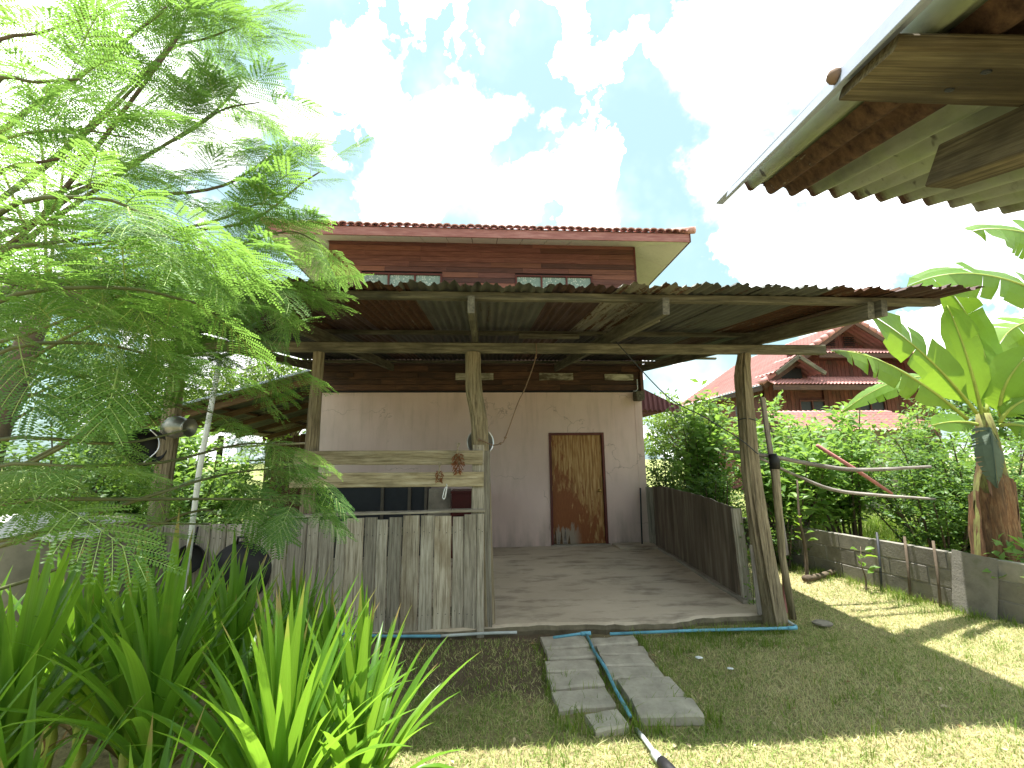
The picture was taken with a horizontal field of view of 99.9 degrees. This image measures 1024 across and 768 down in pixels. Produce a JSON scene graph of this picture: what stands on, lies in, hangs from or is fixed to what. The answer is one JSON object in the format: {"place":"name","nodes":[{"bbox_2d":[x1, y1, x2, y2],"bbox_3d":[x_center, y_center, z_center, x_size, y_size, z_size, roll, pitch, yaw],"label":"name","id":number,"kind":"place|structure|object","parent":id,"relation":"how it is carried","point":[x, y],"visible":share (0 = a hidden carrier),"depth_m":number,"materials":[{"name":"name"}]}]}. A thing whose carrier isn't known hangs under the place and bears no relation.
{"place":"outdoors","nodes":[
{"label":"outdoors","id":0,"kind":"place"},
{"bbox_2d":[0,55,230,470],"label":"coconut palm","id":1,"kind":"object","parent":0,"point":[5,430],"visible":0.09,"depth_m":4.86,"materials":[{"name":"green plant"}]},
{"bbox_2d":[255,542,761,641],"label":"floor","id":2,"kind":"structure","parent":0,"point":[601,589],"depth_m":4.96,"materials":[{"name":"concrete"}]},
{"bbox_2d":[315,487,430,557],"bbox_3d":[-2.383,2.277,7.275,1.970,1.125,0.555,0,-10,-4],"label":"kitchen cabinet","id":3,"kind":"object","parent":2,"relation":"on","point":[385,499],"visible":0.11,"depth_m":7.10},
{"bbox_2d":[428,488,450,556],"bbox_3d":[-1.194,2.253,7.017,0.360,1.067,0.022,1,-16,-4],"label":"white board","id":4,"kind":"object","parent":2,"relation":"on","point":[436,501],"visible":0.41,"depth_m":7.10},
{"bbox_2d":[450,489,471,557],"bbox_3d":[-0.770,2.283,7.131,0.460,1.030,0.540,0,-10,-4],"label":"red crate","id":5,"kind":"object","parent":2,"relation":"on","point":[461,498],"visible":0.28,"depth_m":6.94,"materials":[{"name":"plastic"}]},
{"bbox_2d":[640,488,642,543],"bbox_3d":[2.337,2.389,7.790,0.032,0.984,0.188,-5,-11,26],"label":"leaning stick","id":6,"kind":"object","parent":2,"relation":"on","point":[641,517],"visible":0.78,"depth_m":7.80,"materials":[{"name":"wood"}]},
{"bbox_2d":[646,486,752,600],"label":"board wall","id":7,"kind":"structure","parent":2,"relation":"on","point":[701,533],"depth_m":5.69,"materials":[{"name":"grey wood"}]},
{"bbox_2d":[0,0,1023,466],"label":"sky","id":8,"kind":"structure","parent":0,"point":[642,114],"materials":[{"name":"white"}]},
{"bbox_2d":[1,457,1023,767],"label":"ground","id":9,"kind":"structure","parent":0,"point":[103,761],"depth_m":2.96,"materials":[{"name":"green plant"}]},
{"bbox_2d":[0,550,50,727],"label":"pandan plant","id":10,"kind":"object","parent":9,"relation":"on","point":[16,605],"visible":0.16,"depth_m":2.21,"materials":[{"name":"green plant"}]},
{"bbox_2d":[0,642,91,767],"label":"pandan plant","id":11,"kind":"object","parent":9,"relation":"on","point":[14,752],"visible":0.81,"depth_m":1.50,"materials":[{"name":"green plant"}]},
{"bbox_2d":[0,515,136,626],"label":"cement tank","id":12,"kind":"object","parent":9,"relation":"on","point":[19,559],"visible":0.19,"depth_m":2.82,"materials":[{"name":"grey concrete"}]},
{"bbox_2d":[0,511,115,541],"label":"white sack","id":13,"kind":"object","parent":12,"relation":"on","point":[11,527],"visible":0.18,"depth_m":2.92,"materials":[{"name":"fabric"}]},
{"bbox_2d":[0,422,139,515],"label":"leafy shrub","id":14,"kind":"object","parent":9,"relation":"on","point":[56,460],"visible":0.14,"depth_m":4.31,"materials":[{"name":"green plant"}]},
{"bbox_2d":[0,283,146,437],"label":"leafy tree","id":15,"kind":"object","parent":9,"relation":"on","point":[5,345],"visible":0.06,"depth_m":8.97,"materials":[{"name":"green plant"}]},
{"bbox_2d":[0,672,165,767],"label":"pandan plant","id":16,"kind":"object","parent":9,"relation":"on","point":[26,759],"visible":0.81,"depth_m":1.43,"materials":[{"name":"green plant"}]},
{"bbox_2d":[5,542,160,767],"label":"pandan plant","id":17,"kind":"object","parent":9,"relation":"on","point":[54,734],"visible":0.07,"depth_m":2.34,"materials":[{"name":"green plant"}]},
{"bbox_2d":[6,533,187,767],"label":"pandan plant","id":18,"kind":"object","parent":9,"relation":"on","point":[93,591],"visible":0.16,"depth_m":2.09,"materials":[{"name":"green plant"}]},
{"bbox_2d":[0,531,199,767],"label":"pandan plant","id":19,"kind":"object","parent":9,"relation":"on","point":[49,610],"visible":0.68,"depth_m":1.72,"materials":[{"name":"green plant"}]},
{"bbox_2d":[4,409,223,514],"bbox_3d":[-5.228,1.525,5.715,2.355,2.358,2.186,-3,-10,12],"label":"leafy shrub","id":20,"kind":"object","parent":9,"relation":"on","point":[103,483],"visible":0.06,"depth_m":5.28,"materials":[{"name":"green plant"}]},
{"bbox_2d":[46,447,195,493],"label":"leafy shrub","id":21,"kind":"object","parent":9,"relation":"on","point":[114,476],"depth_m":7.11,"materials":[{"name":"green plant"}]},
{"bbox_2d":[3,534,252,767],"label":"pandan plant","id":22,"kind":"object","parent":9,"relation":"on","point":[118,688],"visible":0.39,"depth_m":1.92,"materials":[{"name":"green plant"}]},
{"bbox_2d":[55,534,202,755],"bbox_3d":[-2.253,1.513,2.619,0.848,1.246,0.923,0,-10,-4],"label":"pandan plant","id":23,"kind":"object","parent":9,"relation":"on","point":[70,727],"visible":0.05,"depth_m":2.65,"materials":[{"name":"green plant"}]},
{"bbox_2d":[0,512,271,767],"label":"pandan plant","id":24,"kind":"object","parent":9,"relation":"on","point":[159,641],"visible":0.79,"depth_m":1.70,"materials":[{"name":"green plant"}]},
{"bbox_2d":[45,355,232,440],"bbox_3d":[-13.852,1.456,16.262,6.611,6.273,5.379,-7,-12,31],"label":"leafy tree","id":25,"kind":"object","parent":9,"relation":"on","point":[153,396],"visible":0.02,"depth_m":15.55,"materials":[{"name":"green plant"}]},
{"bbox_2d":[65,426,213,472],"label":"leafy shrub","id":26,"kind":"object","parent":9,"relation":"on","point":[181,450],"visible":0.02,"depth_m":10.05,"materials":[{"name":"green plant"}]},
{"bbox_2d":[109,704,226,767],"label":"pandan plant","id":27,"kind":"object","parent":9,"relation":"on","point":[164,761],"visible":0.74,"depth_m":1.43,"materials":[{"name":"green plant"}]},
{"bbox_2d":[89,465,256,570],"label":"leafy shrub","id":28,"kind":"object","parent":9,"relation":"on","point":[185,501],"visible":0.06,"depth_m":5.26,"materials":[{"name":"green plant"}]},
{"bbox_2d":[112,426,240,554],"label":"leafy shrub","id":29,"kind":"object","parent":9,"relation":"on","point":[179,465],"visible":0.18,"depth_m":5.40,"materials":[{"name":"green plant"}]},
{"bbox_2d":[122,539,250,734],"bbox_3d":[-2.090,1.584,2.733,0.872,1.142,1.075,-9,-13,41],"label":"pandan plant","id":30,"kind":"object","parent":9,"relation":"on","point":[189,581],"visible":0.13,"depth_m":2.81,"materials":[{"name":"green plant"}]},
{"bbox_2d":[0,0,380,593],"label":"feathery tree","id":31,"kind":"object","parent":9,"relation":"on","point":[199,283],"visible":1,"depth_m":1.72,"materials":[{"name":"green plant"}]},
{"bbox_2d":[74,526,325,732],"bbox_3d":[-1.475,1.393,2.136,1.030,1.300,0.982,8,-13,-41],"label":"pandan plant","id":32,"kind":"object","parent":9,"relation":"on","point":[238,625],"visible":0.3,"depth_m":2.23,"materials":[{"name":"green plant"}]},
{"bbox_2d":[181,352,220,608],"bbox_3d":[-2.528,0.989,3.369,0.306,2.537,0.120,0,-10,-4],"label":"metal pole","id":33,"kind":"object","parent":9,"relation":"on","point":[201,458],"visible":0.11,"depth_m":3.38,"materials":[{"name":"grey metal"}]},
{"bbox_2d":[131,369,311,513],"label":"side shed","id":34,"kind":"structure","parent":9,"relation":"on","point":[241,409],"depth_m":10.00,"materials":[{"name":"wood"}]},
{"bbox_2d":[174,437,271,579],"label":"leafy shrub","id":35,"kind":"object","parent":9,"relation":"on","point":[228,466],"visible":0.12,"depth_m":6.34,"materials":[{"name":"green plant"}]},
{"bbox_2d":[180,549,291,713],"bbox_3d":[-1.661,1.538,2.615,1.048,1.184,1.017,0,-10,-4],"label":"pandan plant","id":36,"kind":"object","parent":9,"relation":"on","point":[211,617],"visible":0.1,"depth_m":2.64,"materials":[{"name":"green plant"}]},
{"bbox_2d":[129,589,345,767],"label":"pandan plant","id":37,"kind":"object","parent":9,"relation":"on","point":[254,681],"visible":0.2,"depth_m":1.82,"materials":[{"name":"green plant"}]},
{"bbox_2d":[202,467,294,540],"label":"leafy shrub","id":38,"kind":"object","parent":9,"relation":"on","point":[276,489],"visible":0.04,"depth_m":7.08,"materials":[{"name":"green plant"}]},
{"bbox_2d":[189,355,311,453],"bbox_3d":[-8.834,1.658,16.643,6.008,5.900,5.071,5,-11,-31],"label":"leafy tree","id":39,"kind":"object","parent":9,"relation":"on","point":[290,435],"visible":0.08,"depth_m":15.75,"materials":[{"name":"green plant"}]},
{"bbox_2d":[128,562,415,767],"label":"pandan plant","id":40,"kind":"object","parent":9,"relation":"on","point":[287,706],"visible":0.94,"depth_m":1.55,"materials":[{"name":"green plant"}]},
{"bbox_2d":[198,560,387,696],"bbox_3d":[-1.200,1.543,2.390,0.932,1.088,0.880,0,-10,-4],"label":"pandan plant","id":41,"kind":"object","parent":9,"relation":"on","point":[309,604],"visible":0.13,"depth_m":2.47,"materials":[{"name":"green plant"}]},
{"bbox_2d":[249,559,356,636],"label":"pandan plant","id":42,"kind":"object","parent":9,"relation":"on","point":[325,591],"visible":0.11,"depth_m":2.89,"materials":[{"name":"green plant"}]},
{"bbox_2d":[208,584,414,762],"bbox_3d":[-0.963,1.517,2.100,0.820,1.035,0.952,-7,-12,32],"label":"pandan plant","id":43,"kind":"object","parent":9,"relation":"on","point":[328,621],"visible":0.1,"depth_m":2.19,"materials":[{"name":"green plant"}]},
{"bbox_2d":[137,445,492,640],"bbox_3d":[-1.904,1.496,4.110,3.435,1.780,0.143,0,-10,-4],"label":"plank fence","id":44,"kind":"object","parent":9,"relation":"on","point":[464,611],"visible":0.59,"depth_m":4.08,"materials":[{"name":"grey wood"}]},
{"bbox_2d":[137,536,165,567],"bbox_3d":[-3.307,1.533,3.934,0.244,0.276,0.009,0,-10,-4],"label":"wire grill","id":45,"kind":"object","parent":44,"relation":"hanging from","point":[155,551],"visible":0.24,"depth_m":3.93,"materials":[{"name":"black metal"}]},
{"bbox_2d":[178,527,204,572],"bbox_3d":[-2.915,1.510,3.918,0.255,0.400,0.102,0,-10,-4],"label":"black pan","id":46,"kind":"object","parent":44,"relation":"hanging from","point":[198,554],"visible":0.53,"depth_m":3.93,"materials":[{"name":"metal"}]},
{"bbox_2d":[209,536,270,600],"bbox_3d":[-2.489,1.692,3.904,0.539,0.588,0.173,0,-10,-4],"label":"black wok","id":47,"kind":"object","parent":44,"relation":"hanging from","point":[252,562],"visible":0.34,"depth_m":3.91,"materials":[{"name":"metal"}]},
{"bbox_2d":[435,462,443,482],"bbox_3d":[-0.704,0.865,4.185,0.089,0.203,0.057,0,-10,-4],"label":"dried bunch","id":48,"kind":"object","parent":44,"relation":"hanging from","point":[438,473],"visible":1,"depth_m":4.18,"materials":[{"name":"brown plant"}]},
{"bbox_2d":[451,443,464,475],"bbox_3d":[-0.528,0.734,4.215,0.140,0.319,0.091,0,-10,-4],"label":"dried bunch","id":49,"kind":"object","parent":44,"relation":"hanging from","point":[457,455],"visible":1,"depth_m":4.21,"materials":[{"name":"red plant"}]},
{"bbox_2d":[171,576,480,767],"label":"pandan plant","id":50,"kind":"object","parent":9,"relation":"on","point":[380,678],"visible":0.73,"depth_m":1.78,"materials":[{"name":"green plant"}]},
{"bbox_2d":[260,217,695,546],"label":"wooden house","id":51,"kind":"structure","parent":9,"relation":"on","point":[567,463],"depth_m":8.03,"materials":[{"name":"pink paint"}]},
{"bbox_2d":[361,272,441,286],"bbox_3d":[-2.142,-1.873,8.349,1.551,0.585,0.050,0,-10,-4],"label":"window","id":52,"kind":"structure","parent":51,"relation":"in","point":[386,278],"depth_m":8.38,"materials":[{"name":"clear glass"}]},
{"bbox_2d":[515,275,592,287],"bbox_3d":[0.839,-1.872,8.539,1.546,0.585,0.050,0,-10,-4],"label":"window","id":53,"kind":"structure","parent":51,"relation":"in","point":[542,281],"depth_m":8.57,"materials":[{"name":"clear glass"}]},
{"bbox_2d":[551,435,604,543],"bbox_3d":[1.208,1.918,7.914,0.952,1.945,0.097,0,-10,-4],"label":"door","id":54,"kind":"structure","parent":51,"relation":"in","point":[577,480],"depth_m":7.92,"materials":[{"name":"brown wood"}]},
{"bbox_2d":[642,389,680,416],"bbox_3d":[3.076,0.523,11.125,1.405,0.900,2.752,0,-10,-4],"label":"side awning","id":55,"kind":"object","parent":51,"relation":"attached to","point":[653,404],"visible":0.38,"depth_m":9.79,"materials":[{"name":"red metal"}]},
{"bbox_2d":[0,276,983,626],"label":"porch roof","id":56,"kind":"structure","parent":9,"relation":"on","point":[472,328],"depth_m":4.30,"materials":[{"name":"brown wood"}]},
{"bbox_2d":[121,428,166,465],"bbox_3d":[-3.453,0.593,4.036,0.333,0.349,0.337,3,-11,-21],"label":"black bucket","id":57,"kind":"object","parent":56,"relation":"hanging from","point":[151,445],"visible":0.41,"depth_m":4.12,"materials":[{"name":"plastic"}]},
{"bbox_2d":[161,416,197,437],"bbox_3d":[-3.191,0.413,4.130,0.251,0.215,0.216,0,-10,-4],"label":"aluminium pot","id":58,"kind":"object","parent":56,"relation":"hanging from","point":[177,423],"visible":0.94,"depth_m":4.08,"materials":[{"name":"silver metal"}]},
{"bbox_2d":[467,431,493,450],"bbox_3d":[-0.332,0.565,4.513,0.284,0.372,0.052,1,-10,-11],"label":"round tray","id":59,"kind":"object","parent":56,"relation":"hanging from","point":[469,440],"visible":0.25,"depth_m":4.50,"materials":[{"name":"silver metal"}]},
{"bbox_2d":[478,343,536,445],"bbox_3d":[-0.040,0.092,4.426,0.619,1.071,0.029,0,-10,-5],"label":"cord","id":60,"kind":"object","parent":56,"relation":"hanging from","point":[505,437],"visible":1,"depth_m":4.40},
{"bbox_2d":[616,342,757,453],"bbox_3d":[1.806,0.134,4.465,1.435,1.188,0.020,0,-10,-4],"label":"cable","id":61,"kind":"object","parent":56,"relation":"hanging from","point":[681,405],"visible":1,"depth_m":4.44,"materials":[{"name":"black rubber"}]},
{"bbox_2d":[749,545,761,614],"bbox_3d":[2.454,1.963,4.331,0.059,0.661,0.021,-2,-10,-4],"label":"wooden stick","id":62,"kind":"object","parent":56,"relation":"attached to","point":[756,589],"visible":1,"depth_m":4.32,"materials":[{"name":"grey wood"}]},
{"bbox_2d":[342,620,797,767],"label":"water pipe","id":63,"kind":"object","parent":9,"relation":"on","point":[659,759],"visible":0.65,"depth_m":3.92,"materials":[{"name":"blue plastic"}]},
{"bbox_2d":[645,429,701,490],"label":"leafy shrub","id":64,"kind":"object","parent":9,"relation":"on","point":[658,480],"visible":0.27,"depth_m":9.21,"materials":[{"name":"green plant"}]},
{"bbox_2d":[643,388,738,464],"bbox_3d":[7.991,2.677,19.746,4.527,4.598,4.589,-3,-10,16],"label":"leafy tree","id":65,"kind":"object","parent":9,"relation":"on","point":[660,418],"visible":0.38,"depth_m":18.99,"materials":[{"name":"green plant"}]},
{"bbox_2d":[655,379,740,497],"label":"guava shrub","id":66,"kind":"object","parent":9,"relation":"on","point":[702,444],"visible":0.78,"depth_m":8.00,"materials":[{"name":"green plant"}]},
{"bbox_2d":[391,624,1023,767],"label":"fallen leaves","id":67,"kind":"object","parent":9,"relation":"on","point":[718,761],"visible":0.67,"depth_m":2.97,"materials":[{"name":"brown plant"}]},
{"bbox_2d":[679,457,747,547],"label":"leafy shrub","id":68,"kind":"object","parent":9,"relation":"on","point":[723,498],"visible":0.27,"depth_m":6.81,"materials":[{"name":"green plant"}]},
{"bbox_2d":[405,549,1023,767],"bbox_3d":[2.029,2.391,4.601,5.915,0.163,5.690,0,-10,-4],"label":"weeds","id":69,"kind":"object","parent":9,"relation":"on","point":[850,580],"visible":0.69,"depth_m":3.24,"materials":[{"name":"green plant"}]},
{"bbox_2d":[737,480,755,604],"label":"climbing vine","id":70,"kind":"object","parent":9,"relation":"on","point":[753,601],"visible":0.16,"depth_m":4.66,"materials":[{"name":"green plant"}]},
{"bbox_2d":[748,495,811,567],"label":"weedy plant","id":71,"kind":"object","parent":9,"relation":"on","point":[789,535],"visible":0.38,"depth_m":6.39,"materials":[{"name":"green plant"}]},
{"bbox_2d":[768,453,796,619],"bbox_3d":[2.843,1.575,4.536,0.120,1.668,0.108,0,-10,-4],"label":"wooden stake","id":72,"kind":"object","parent":9,"relation":"on","point":[774,462],"visible":1,"depth_m":4.51,"materials":[{"name":"brown wood"}]},
{"bbox_2d":[759,397,788,554],"bbox_3d":[2.861,0.982,4.709,0.060,1.686,0.032,-2,-10,-4],"label":"wooden stake","id":73,"kind":"object","parent":72,"relation":"attached to","point":[766,426],"visible":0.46,"depth_m":4.78,"materials":[{"name":"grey wood"}]},
{"bbox_2d":[726,450,931,471],"bbox_3d":[3.565,0.856,4.817,2.448,0.259,0.058,0,-10,-6],"label":"wooden pole","id":74,"kind":"object","parent":73,"relation":"attached to","point":[814,464],"visible":0.85,"depth_m":4.80,"materials":[{"name":"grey wood"}]},
{"bbox_2d":[759,457,935,499],"bbox_3d":[3.955,1.126,5.128,2.252,0.540,0.151,1,-10,-7],"label":"wooden pole","id":75,"kind":"object","parent":73,"relation":"attached to","point":[846,491],"visible":0.91,"depth_m":5.11,"materials":[{"name":"grey wood"}]},
{"bbox_2d":[782,580,787,612],"bbox_3d":[2.889,1.946,4.585,0.037,0.958,0.028,-2,-3,-4],"label":"wooden stake","id":76,"kind":"object","parent":9,"relation":"on","point":[784,597],"visible":0.12,"depth_m":4.56,"materials":[{"name":"red paint"}]},
{"bbox_2d":[719,413,855,538],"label":"guava shrub","id":77,"kind":"object","parent":9,"relation":"on","point":[789,503],"visible":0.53,"depth_m":6.53,"materials":[{"name":"green plant"}]},
{"bbox_2d":[788,480,817,574],"bbox_3d":[3.981,1.979,5.875,0.308,1.306,0.362,-7,-12,34],"label":"sapling","id":78,"kind":"object","parent":9,"relation":"on","point":[801,532],"visible":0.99,"depth_m":5.86,"materials":[{"name":"green plant"}]},
{"bbox_2d":[754,390,868,531],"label":"leafy shrub","id":79,"kind":"object","parent":9,"relation":"on","point":[772,408],"visible":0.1,"depth_m":8.87,"materials":[{"name":"green plant"}]},
{"bbox_2d":[802,568,836,581],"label":"fallen branch","id":80,"kind":"object","parent":9,"relation":"on","point":[813,577],"visible":0.76,"depth_m":5.69,"materials":[{"name":"brown wood"}]},
{"bbox_2d":[811,619,832,626],"bbox_3d":[3.040,2.336,4.210,0.214,0.050,0.133,5,-16,-2],"label":"stone","id":81,"kind":"object","parent":9,"relation":"on","point":[821,622],"visible":1,"depth_m":4.17,"materials":[{"name":"grey stone"}]},
{"bbox_2d":[768,399,897,536],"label":"leafy shrub","id":82,"kind":"object","parent":9,"relation":"on","point":[848,453],"visible":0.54,"depth_m":6.83,"materials":[{"name":"green plant"}]},
{"bbox_2d":[742,507,936,558],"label":"long grass","id":83,"kind":"structure","parent":9,"relation":"on","point":[876,525],"depth_m":8.74,"materials":[{"name":"green plant"}]},
{"bbox_2d":[757,410,934,509],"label":"outbuilding","id":84,"kind":"structure","parent":9,"relation":"on","point":[884,415],"depth_m":13.71,"materials":[{"name":"beige paint"}]},
{"bbox_2d":[850,546,880,591],"bbox_3d":[4.359,2.272,5.280,0.299,0.518,0.262,8,-13,-40],"label":"sapling","id":85,"kind":"object","parent":9,"relation":"on","point":[867,549],"visible":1,"depth_m":5.31,"materials":[{"name":"green plant"}]},
{"bbox_2d":[716,0,1023,213],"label":"corrugated eave","id":86,"kind":"object","parent":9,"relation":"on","point":[912,101],"visible":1,"depth_m":0.81,"materials":[{"name":"metal"}]},
{"bbox_2d":[876,532,882,589],"bbox_3d":[4.525,2.188,5.300,0.160,0.685,0.030,6,-12,-34],"label":"leaning stick","id":87,"kind":"object","parent":9,"relation":"on","point":[879,558],"visible":0.95,"depth_m":5.30,"materials":[{"name":"grey wood"}]},
{"bbox_2d":[743,518,1023,624],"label":"block wall","id":88,"kind":"structure","parent":9,"relation":"on","point":[837,551],"depth_m":5.17,"materials":[{"name":"grey concrete"}]},
{"bbox_2d":[903,536,911,599],"bbox_3d":[4.605,2.137,5.009,0.160,0.685,0.030,6,-12,-34],"label":"leaning stick","id":89,"kind":"object","parent":9,"relation":"on","point":[907,565],"visible":1,"depth_m":5.00,"materials":[{"name":"brown wood"}]},
{"bbox_2d":[821,397,1013,536],"bbox_3d":[7.922,1.639,8.730,2.408,2.884,2.317,-2,-10,5],"label":"leafy shrub","id":90,"kind":"object","parent":9,"relation":"on","point":[912,413],"visible":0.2,"depth_m":8.42,"materials":[{"name":"green plant"}]},
{"bbox_2d":[830,283,1023,562],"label":"banana plant","id":91,"kind":"object","parent":9,"relation":"on","point":[975,364],"visible":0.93,"depth_m":4.81,"materials":[{"name":"green plant"}]},
{"bbox_2d":[836,443,1023,553],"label":"leafy shrub","id":92,"kind":"object","parent":9,"relation":"on","point":[947,537],"visible":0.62,"depth_m":5.74,"materials":[{"name":"green plant"}]},
{"bbox_2d":[932,541,941,606],"bbox_3d":[4.680,2.089,4.738,0.160,0.685,0.030,6,-12,-34],"label":"leaning stick","id":93,"kind":"object","parent":9,"relation":"on","point":[937,572],"visible":0.86,"depth_m":4.73,"materials":[{"name":"brown wood"}]},
{"bbox_2d":[874,402,1023,552],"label":"leafy shrub","id":94,"kind":"object","parent":9,"relation":"on","point":[945,452],"visible":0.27,"depth_m":6.08,"materials":[{"name":"green plant"}]},
{"bbox_2d":[907,262,1023,351],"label":"banana plant","id":95,"kind":"object","parent":9,"relation":"on","point":[1012,290],"visible":0.73,"depth_m":4.93,"materials":[{"name":"green plant"}]},
{"bbox_2d":[916,398,1023,456],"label":"leafy tree","id":96,"kind":"object","parent":9,"relation":"on","point":[966,410],"visible":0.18,"depth_m":12.03,"materials":[{"name":"green plant"}]},
{"bbox_2d":[951,550,997,619],"bbox_3d":[4.777,2.080,4.454,0.018,0.616,0.366,11,-8,-16],"label":"leaning board","id":97,"kind":"object","parent":9,"relation":"on","point":[974,585],"visible":0.91,"depth_m":4.45,"materials":[{"name":"grey concrete"}]},
{"bbox_2d":[938,431,1023,522],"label":"leafy shrub","id":98,"kind":"object","parent":9,"relation":"on","point":[1008,437],"visible":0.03,"depth_m":7.21,"materials":[{"name":"green plant"}]},
{"bbox_2d":[965,219,1023,259],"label":"banana plant","id":99,"kind":"object","parent":9,"relation":"on","point":[1013,237],"visible":1,"depth_m":4.00,"materials":[{"name":"green plant"}]},
{"bbox_2d":[982,530,1023,579],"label":"weedy plant","id":100,"kind":"object","parent":9,"relation":"on","point":[1002,556],"visible":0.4,"depth_m":4.36,"materials":[{"name":"green plant"}]},
{"bbox_2d":[540,635,703,737],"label":"path","id":101,"kind":"structure","parent":0,"point":[624,658],"depth_m":3.12,"materials":[{"name":"concrete"}]},
{"bbox_2d":[681,322,946,489],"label":"red house","id":102,"kind":"structure","parent":0,"point":[811,382],"depth_m":19.79,"materials":[{"name":"brown wood"}]},
{"bbox_2d":[799,400,826,410],"bbox_3d":[13.686,1.496,19.519,1.270,1.580,0.100,0,-10,-4],"label":"window","id":103,"kind":"structure","parent":102,"relation":"in","point":[805,405],"depth_m":19.61,"materials":[{"name":"grey glass"}]},
{"bbox_2d":[856,399,886,410],"bbox_3d":[16.481,1.496,19.697,1.470,1.580,0.100,0,-10,-4],"label":"window","id":104,"kind":"structure","parent":102,"relation":"in","point":[878,406],"depth_m":19.79,"materials":[{"name":"grey glass"}]},
{"bbox_2d":[816,444,892,494],"bbox_3d":[4.008,0.996,5.027,0.902,0.597,0.066,1,-10,-7],"label":"wooden pole","id":105,"kind":"object","parent":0,"point":[836,457],"visible":0.88,"depth_m":5.01,"materials":[{"name":"red paint"}]}
]}

